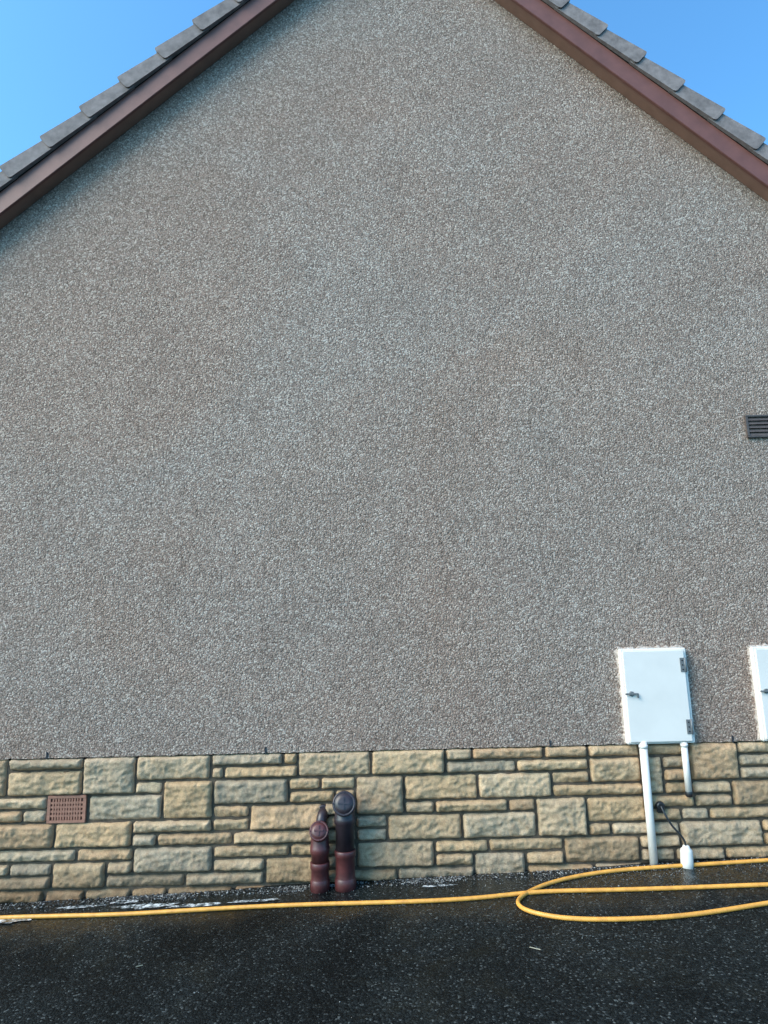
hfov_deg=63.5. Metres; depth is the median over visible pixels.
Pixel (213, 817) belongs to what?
plinth backing
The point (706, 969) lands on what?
asphalt driveway
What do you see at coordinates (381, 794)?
stone plinth
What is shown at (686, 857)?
outdoor power cable
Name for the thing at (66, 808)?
airbrick
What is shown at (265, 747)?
render weep vents
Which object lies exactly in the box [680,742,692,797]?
white conduit pipe
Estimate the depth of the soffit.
4.43 m
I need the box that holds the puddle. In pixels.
[0,884,455,922]
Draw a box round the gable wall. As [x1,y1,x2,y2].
[0,0,767,759]
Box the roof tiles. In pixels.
[0,0,767,190]
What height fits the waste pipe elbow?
0.173 m
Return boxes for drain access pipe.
[309,820,329,893]
[332,791,355,892]
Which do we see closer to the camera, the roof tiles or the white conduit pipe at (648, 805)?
the white conduit pipe at (648, 805)
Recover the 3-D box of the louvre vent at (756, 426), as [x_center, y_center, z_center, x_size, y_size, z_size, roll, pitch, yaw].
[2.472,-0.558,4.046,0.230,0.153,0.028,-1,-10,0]
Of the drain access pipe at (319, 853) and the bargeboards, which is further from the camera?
the bargeboards
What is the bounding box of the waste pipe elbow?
[316,804,329,823]
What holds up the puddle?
on the asphalt driveway
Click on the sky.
(56, 56)
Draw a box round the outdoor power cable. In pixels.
[655,801,693,868]
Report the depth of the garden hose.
3.27 m
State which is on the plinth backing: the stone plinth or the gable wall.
the gable wall
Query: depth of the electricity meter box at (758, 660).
3.73 m
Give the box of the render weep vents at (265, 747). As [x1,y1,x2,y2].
[46,735,733,758]
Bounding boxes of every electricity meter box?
[614,645,694,743]
[747,643,767,740]
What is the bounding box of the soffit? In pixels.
[0,0,767,228]
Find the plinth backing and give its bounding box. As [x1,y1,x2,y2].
[0,741,767,898]
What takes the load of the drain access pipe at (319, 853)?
on the asphalt driveway
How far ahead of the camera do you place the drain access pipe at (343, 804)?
3.50 m
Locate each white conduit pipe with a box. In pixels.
[638,742,657,864]
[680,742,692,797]
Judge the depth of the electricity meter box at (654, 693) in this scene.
3.71 m
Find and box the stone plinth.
[0,741,767,902]
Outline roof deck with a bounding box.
[0,0,767,225]
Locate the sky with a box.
[0,0,767,171]
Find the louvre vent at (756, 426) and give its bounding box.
[744,415,767,437]
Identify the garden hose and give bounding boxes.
[0,858,767,921]
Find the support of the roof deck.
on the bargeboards
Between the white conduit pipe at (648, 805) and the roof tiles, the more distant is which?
the roof tiles
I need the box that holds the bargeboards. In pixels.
[0,0,767,215]
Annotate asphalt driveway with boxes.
[0,856,767,1023]
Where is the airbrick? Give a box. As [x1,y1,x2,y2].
[46,795,86,823]

